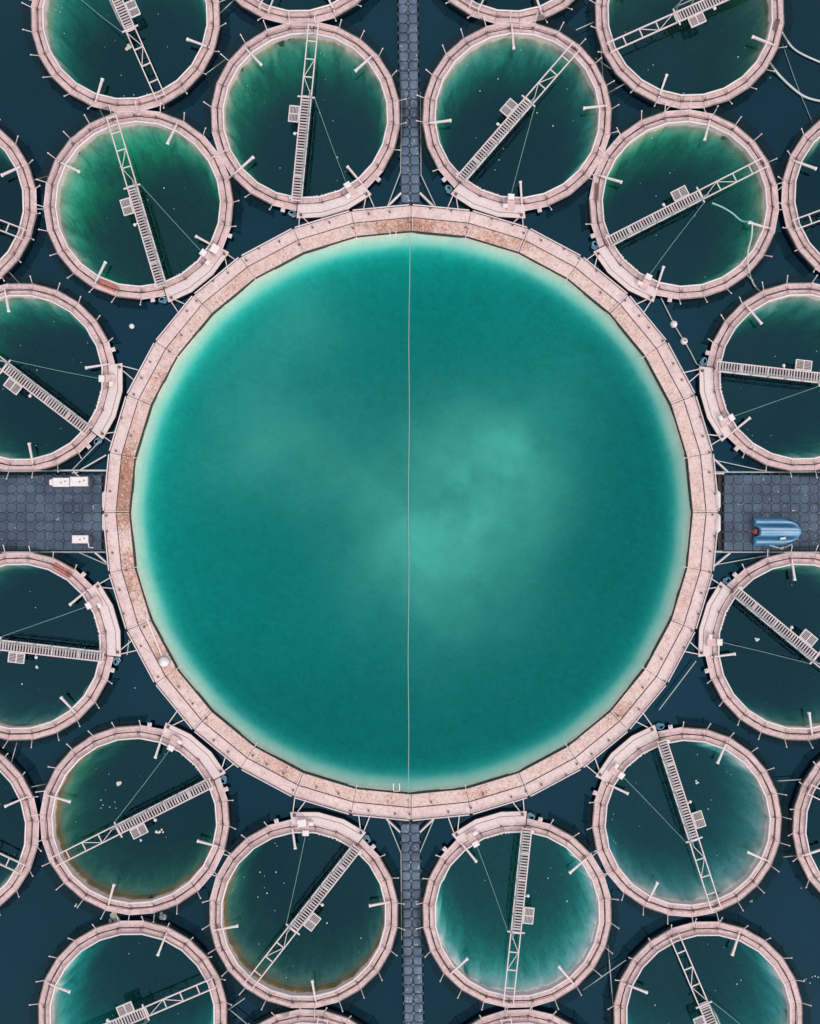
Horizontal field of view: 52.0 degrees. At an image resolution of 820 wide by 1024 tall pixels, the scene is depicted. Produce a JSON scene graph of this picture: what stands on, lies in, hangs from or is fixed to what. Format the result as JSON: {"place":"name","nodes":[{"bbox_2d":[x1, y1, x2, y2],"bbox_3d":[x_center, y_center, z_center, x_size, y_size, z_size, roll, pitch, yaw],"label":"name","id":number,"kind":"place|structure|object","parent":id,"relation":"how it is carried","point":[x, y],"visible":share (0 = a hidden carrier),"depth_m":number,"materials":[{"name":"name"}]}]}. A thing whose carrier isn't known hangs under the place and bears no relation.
{"place":"outdoors","nodes":[
{"label":"outdoors","id":0,"kind":"place"},
{"bbox_2d":[159,912,165,919],"bbox_3d":[-13.192,21.589,44.983,0.407,0.052,0.438,0,90,0],"label":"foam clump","id":1,"kind":"object","parent":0,"point":[162,917],"visible":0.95,"depth_m":44.96,"materials":[{"name":"grey"}]},
{"bbox_2d":[0,0,819,1023],"bbox_3d":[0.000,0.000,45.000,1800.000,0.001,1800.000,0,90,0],"label":"water","id":2,"kind":"structure","parent":0,"point":[42,918],"depth_m":45.00,"materials":[{"name":"blue liquid"}]},
{"bbox_2d":[0,119,40,280],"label":"ring enclosure","id":3,"kind":"object","parent":2,"relation":"in","point":[18,209],"visible":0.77,"depth_m":44.70,"materials":[{"name":"white paint"}]},
{"bbox_2d":[0,750,42,915],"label":"ring enclosure","id":4,"kind":"object","parent":2,"relation":"in","point":[19,830],"visible":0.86,"depth_m":44.70,"materials":[{"name":"white paint"}]},
{"bbox_2d":[0,455,107,563],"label":"float dock","id":5,"kind":"object","parent":2,"relation":"on","point":[39,512],"visible":0.98,"depth_m":44.65,"materials":[{"name":"plastic"}]},
{"bbox_2d":[49,478,70,486],"bbox_3d":[-18.507,-1.555,44.480,1.082,0.340,0.508,0,90,0],"label":"equipment case","id":6,"kind":"object","parent":5,"relation":"on","point":[59,482],"visible":1,"depth_m":44.33,"materials":[{"name":"white paint"}]},
{"bbox_2d":[70,477,93,486],"bbox_3d":[-17.356,-1.594,44.480,1.155,0.340,0.535,0,90,0],"label":"equipment case","id":7,"kind":"object","parent":5,"relation":"on","point":[81,481],"visible":1,"depth_m":44.33,"materials":[{"name":"white paint"}]},
{"bbox_2d":[72,535,93,547],"bbox_3d":[-17.311,1.574,44.500,1.065,0.300,0.698,0,90,0],"label":"equipment case","id":8,"kind":"object","parent":5,"relation":"on","point":[83,539],"visible":1,"depth_m":44.37,"materials":[{"name":"white paint"}]},
{"bbox_2d":[72,441,99,469],"bbox_3d":[-17.199,-2.999,44.670,0.042,0.048,2.140,44,90,0],"label":"rope","id":9,"kind":"object","parent":5,"relation":"attached to","point":[85,455],"visible":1,"depth_m":44.65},
{"bbox_2d":[0,545,138,747],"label":"ring enclosure","id":10,"kind":"object","parent":2,"relation":"in","point":[65,635],"visible":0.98,"depth_m":48.44,"materials":[{"name":"white paint"}]},
{"bbox_2d":[52,563,71,577],"bbox_3d":[-18.446,3.094,44.640,1.084,0.060,0.310,31,90,0],"label":"ladder","id":11,"kind":"object","parent":10,"relation":"on","point":[62,570],"visible":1,"depth_m":44.61,"materials":[{"name":"metal"}]},
{"bbox_2d":[0,275,141,478],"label":"ring enclosure","id":12,"kind":"object","parent":2,"relation":"in","point":[63,371],"visible":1,"depth_m":48.37,"materials":[{"name":"white paint"}]},
{"bbox_2d":[109,912,119,922],"bbox_3d":[-15.794,21.663,44.981,0.613,0.055,0.631,0,90,0],"label":"foam clump","id":13,"kind":"object","parent":2,"relation":"on","point":[113,915],"visible":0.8,"depth_m":44.96,"materials":[{"name":"white"}]},
{"bbox_2d":[21,0,225,115],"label":"ring enclosure","id":14,"kind":"object","parent":2,"relation":"in","point":[86,58],"visible":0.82,"depth_m":48.30,"materials":[{"name":"teal liquid"}]},
{"bbox_2d":[29,916,231,1023],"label":"ring enclosure","id":15,"kind":"object","parent":2,"relation":"in","point":[100,973],"visible":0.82,"depth_m":48.30,"materials":[{"name":"teal liquid"}]},
{"bbox_2d":[31,709,235,925],"bbox_3d":[-14.245,16.176,48.713,11.612,10.574,10.788,-27,90,0],"label":"ring enclosure","id":16,"kind":"object","parent":2,"relation":"in","point":[176,791],"visible":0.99,"depth_m":46.33,"materials":[{"name":"white paint"}]},
{"bbox_2d":[34,101,238,314],"bbox_3d":[-14.295,-15.913,48.713,10.788,10.574,11.655,-17,90,0],"label":"ring enclosure","id":17,"kind":"object","parent":2,"relation":"in","point":[132,199],"visible":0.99,"depth_m":46.28,"materials":[{"name":"white paint"}]},
{"bbox_2d":[98,279,117,291],"bbox_3d":[-16.042,-12.018,44.640,1.036,0.060,0.310,23,90,0],"label":"ladder","id":18,"kind":"object","parent":17,"relation":"on","point":[107,285],"visible":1,"depth_m":44.61,"materials":[{"name":"metal"}]},
{"bbox_2d":[209,243,220,254],"bbox_3d":[-10.305,-13.891,44.495,0.390,0.310,0.450,31,90,0],"label":"storage box","id":19,"kind":"object","parent":17,"relation":"on","point":[215,249],"visible":1,"depth_m":44.34,"materials":[{"name":"white paint"}]},
{"bbox_2d":[229,0,361,26],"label":"ring enclosure","id":20,"kind":"object","parent":2,"relation":"in","point":[277,11],"visible":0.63,"depth_m":44.68,"materials":[{"name":"white paint"}]},
{"bbox_2d":[202,795,404,1017],"bbox_3d":[-5.340,20.942,48.713,10.788,10.574,11.762,38,90,0],"label":"ring enclosure","id":21,"kind":"object","parent":2,"relation":"in","point":[331,870],"visible":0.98,"depth_m":46.30,"materials":[{"name":"teal liquid"}]},
{"bbox_2d":[297,818,305,826],"bbox_3d":[-5.710,16.414,44.495,0.450,0.310,0.390,-6,90,0],"label":"storage box","id":22,"kind":"object","parent":21,"relation":"on","point":[301,822],"visible":1,"depth_m":44.34,"materials":[{"name":"white paint"}]},
{"bbox_2d":[203,12,406,228],"bbox_3d":[-5.585,-20.706,48.713,10.788,10.574,11.421,6,90,0],"label":"ring enclosure","id":23,"kind":"object","parent":2,"relation":"in","point":[292,129],"visible":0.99,"depth_m":46.31,"materials":[{"name":"teal liquid"}]},
{"bbox_2d":[248,1006,362,1023],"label":"ring enclosure","id":24,"kind":"object","parent":2,"relation":"in","point":[299,1015],"visible":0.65,"depth_m":44.68,"materials":[{"name":"white paint"}]},
{"bbox_2d":[386,818,433,1023],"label":"float walkway","id":25,"kind":"structure","parent":2,"relation":"on","point":[412,944],"depth_m":44.66,"materials":[{"name":"grey plastic"}]},
{"bbox_2d":[102,204,720,820],"bbox_3d":[0.066,0.027,47.295,32.871,5.610,32.638,0,90,0],"label":"basin ring","id":26,"kind":"object","parent":2,"relation":"in","point":[522,402],"visible":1,"depth_m":49.36,"materials":[{"name":"white paint"}]},
{"bbox_2d":[146,618,162,655],"bbox_3d":[-13.549,6.622,44.580,0.078,0.090,2.174,-22,90,0],"label":"pole","id":27,"kind":"object","parent":26,"relation":"on","point":[154,636],"visible":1,"depth_m":44.55,"materials":[{"name":"white metal"}]},
{"bbox_2d":[159,656,169,666],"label":"instrument dome","id":28,"kind":"structure","parent":26,"relation":"on","point":[164,661],"depth_m":44.39,"materials":[{"name":"white paint"}]},
{"bbox_2d":[408,216,409,789],"bbox_3d":[-0.062,-0.107,44.761,0.080,0.445,31.095,0,90,0],"label":"rope","id":29,"kind":"object","parent":26,"relation":"attached to","point":[408,544],"visible":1,"depth_m":44.95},
{"bbox_2d":[387,0,435,207],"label":"float walkway","id":30,"kind":"structure","parent":2,"relation":"on","point":[410,194],"depth_m":44.66,"materials":[{"name":"grey plastic"}]},
{"bbox_2d":[5,15,818,1023],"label":"foam specks","id":31,"kind":"object","parent":2,"relation":"on","point":[35,607],"visible":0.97,"depth_m":44.98,"materials":[{"name":"white"}]},
{"bbox_2d":[445,0,580,27],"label":"ring enclosure","id":32,"kind":"object","parent":2,"relation":"in","point":[493,12],"visible":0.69,"depth_m":44.69,"materials":[{"name":"white paint"}]},
{"bbox_2d":[416,11,618,228],"bbox_3d":[5.397,-20.694,48.713,10.788,10.574,11.645,41,90,0],"label":"ring enclosure","id":33,"kind":"object","parent":2,"relation":"in","point":[537,98],"visible":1,"depth_m":46.23,"materials":[{"name":"teal liquid"}]},
{"bbox_2d":[416,796,618,1016],"bbox_3d":[5.732,20.876,48.713,10.788,10.574,11.634,6,90,0],"label":"ring enclosure","id":34,"kind":"object","parent":2,"relation":"in","point":[503,887],"visible":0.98,"depth_m":46.16,"materials":[{"name":"teal liquid"}]},
{"bbox_2d":[583,960,625,989],"bbox_3d":[10.325,24.578,44.670,2.783,0.048,0.042,-35,90,0],"label":"rope","id":35,"kind":"object","parent":34,"relation":"attached to","point":[605,974],"visible":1,"depth_m":44.65,"materials":[{"name":"grey fabric"}]},
{"bbox_2d":[467,1006,575,1023],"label":"ring enclosure","id":36,"kind":"object","parent":2,"relation":"in","point":[519,1015],"visible":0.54,"depth_m":44.68,"materials":[{"name":"white paint"}]},
{"bbox_2d":[583,99,787,314],"bbox_3d":[14.221,-16.167,48.713,11.524,10.574,10.788,-27,90,0],"label":"ring enclosure","id":37,"kind":"object","parent":2,"relation":"in","point":[663,229],"visible":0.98,"depth_m":46.35,"materials":[{"name":"teal liquid"}]},
{"bbox_2d":[594,183,598,199],"bbox_3d":[9.907,-16.998,44.645,0.220,0.050,0.852,4,90,0],"label":"board","id":38,"kind":"object","parent":37,"relation":"on","point":[596,193],"visible":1,"depth_m":44.62,"materials":[{"name":"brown wood"}]},
{"bbox_2d":[712,202,751,222],"bbox_3d":[17.147,-15.961,44.772,2.308,0.505,0.183,32,90,0],"label":"hose","id":39,"kind":"object","parent":37,"relation":"hanging from","point":[732,213],"visible":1,"depth_m":44.94,"materials":[{"name":"plastic"}]},
{"bbox_2d":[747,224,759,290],"bbox_3d":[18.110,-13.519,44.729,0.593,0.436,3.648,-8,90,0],"label":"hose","id":40,"kind":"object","parent":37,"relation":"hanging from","point":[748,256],"visible":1,"depth_m":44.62,"materials":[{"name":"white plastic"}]},
{"bbox_2d":[584,711,790,924],"bbox_3d":[14.564,15.993,48.713,10.788,10.574,11.774,-18,90,0],"label":"ring enclosure","id":41,"kind":"object","parent":2,"relation":"in","point":[671,838],"visible":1,"depth_m":46.18,"materials":[{"name":"white paint"}]},
{"bbox_2d":[589,0,792,112],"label":"ring enclosure","id":42,"kind":"object","parent":2,"relation":"in","point":[661,52],"visible":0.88,"depth_m":48.23,"materials":[{"name":"teal liquid"}]},
{"bbox_2d":[773,19,779,30],"bbox_3d":[19.442,-25.843,44.645,0.220,0.050,0.606,15,90,0],"label":"board","id":43,"kind":"object","parent":42,"relation":"on","point":[775,27],"visible":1,"depth_m":44.62,"materials":[{"name":"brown wood"}]},
{"bbox_2d":[770,62,819,101],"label":"hose","id":44,"kind":"object","parent":42,"relation":"hanging from","point":[792,87],"visible":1,"depth_m":44.88,"materials":[{"name":"white plastic"}]},
{"bbox_2d":[781,32,819,62],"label":"hose","id":45,"kind":"object","parent":42,"relation":"hanging from","point":[796,50],"visible":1,"depth_m":44.88,"materials":[{"name":"white plastic"}]},
{"bbox_2d":[607,917,811,1023],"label":"ring enclosure","id":46,"kind":"object","parent":2,"relation":"in","point":[680,974],"visible":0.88,"depth_m":48.43,"materials":[{"name":"teal liquid"}]},
{"bbox_2d":[608,948,611,991],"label":"rope","id":47,"kind":"object","parent":46,"relation":"attached to","point":[610,971],"visible":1,"depth_m":44.65,"materials":[{"name":"grey fabric"}]},
{"bbox_2d":[682,545,819,748],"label":"ring enclosure","id":48,"kind":"object","parent":2,"relation":"in","point":[768,683],"visible":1,"depth_m":48.41,"materials":[{"name":"white paint"}]},
{"bbox_2d":[659,661,695,709],"bbox_3d":[14.200,9.210,44.670,0.042,0.048,3.259,37,90,0],"label":"rope","id":49,"kind":"object","parent":48,"relation":"attached to","point":[677,685],"visible":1,"depth_m":44.65,"materials":[{"name":"grey fabric"}]},
{"bbox_2d":[682,275,819,477],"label":"ring enclosure","id":50,"kind":"object","parent":2,"relation":"in","point":[758,390],"visible":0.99,"depth_m":48.46,"materials":[{"name":"white paint"}]},
{"bbox_2d":[661,298,702,365],"bbox_3d":[14.428,-9.542,44.920,0.270,0.060,4.288,-32,90,0],"label":"rope","id":51,"kind":"object","parent":50,"relation":"attached to","point":[680,335],"visible":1,"depth_m":44.90,"materials":[{"name":"grey fabric"}]},
{"bbox_2d":[670,321,676,327],"bbox_3d":[14.086,-10.031,44.950,0.380,0.380,0.374,0,90,0],"label":"buoy","id":52,"kind":"object","parent":51,"relation":"hanging from","point":[673,324],"visible":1,"depth_m":44.81,"materials":[{"name":"white paint"}]},
{"bbox_2d":[680,338,687,344],"bbox_3d":[14.636,-9.124,44.925,0.380,0.430,0.374,0,90,0],"label":"buoy","id":53,"kind":"object","parent":51,"relation":"hanging from","point":[683,341],"visible":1,"depth_m":44.82,"materials":[{"name":"white paint"}]},
{"bbox_2d":[712,458,819,566],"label":"float dock","id":54,"kind":"object","parent":2,"relation":"on","point":[746,500],"visible":0.9,"depth_m":44.65,"materials":[{"name":"plastic"}]},
{"bbox_2d":[717,460,764,470],"bbox_3d":[17.491,-2.468,44.670,2.770,0.048,0.042,12,90,0],"label":"rope","id":55,"kind":"object","parent":54,"relation":"attached to","point":[741,465],"visible":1,"depth_m":44.65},
{"bbox_2d":[717,555,769,564],"bbox_3d":[17.624,2.548,44.670,3.020,0.048,0.042,-10,90,0],"label":"rope","id":56,"kind":"object","parent":54,"relation":"attached to","point":[742,559],"visible":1,"depth_m":44.65,"materials":[{"name":"grey fabric"}]},
{"bbox_2d":[749,517,801,544],"bbox_3d":[19.320,1.031,44.380,2.862,0.520,1.481,0,90,0],"label":"boat","id":57,"kind":"object","parent":54,"relation":"on","point":[775,531],"visible":1,"depth_m":44.26,"materials":[{"name":"blue plastic"}]},
{"bbox_2d":[782,43,810,118],"bbox_3d":[20.671,-22.878,44.950,0.094,0.040,4.634,-21,90,0],"label":"rope","id":58,"kind":"object","parent":2,"relation":"on","point":[795,82],"visible":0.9,"depth_m":44.94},
{"bbox_2d":[777,112,819,272],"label":"ring enclosure","id":59,"kind":"object","parent":2,"relation":"in","point":[800,194],"visible":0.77,"depth_m":44.70,"materials":[{"name":"white paint"}]},
{"bbox_2d":[788,759,819,901],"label":"ring enclosure","id":60,"kind":"object","parent":2,"relation":"in","point":[804,828],"visible":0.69,"depth_m":44.68,"materials":[{"name":"white paint"}]}
]}

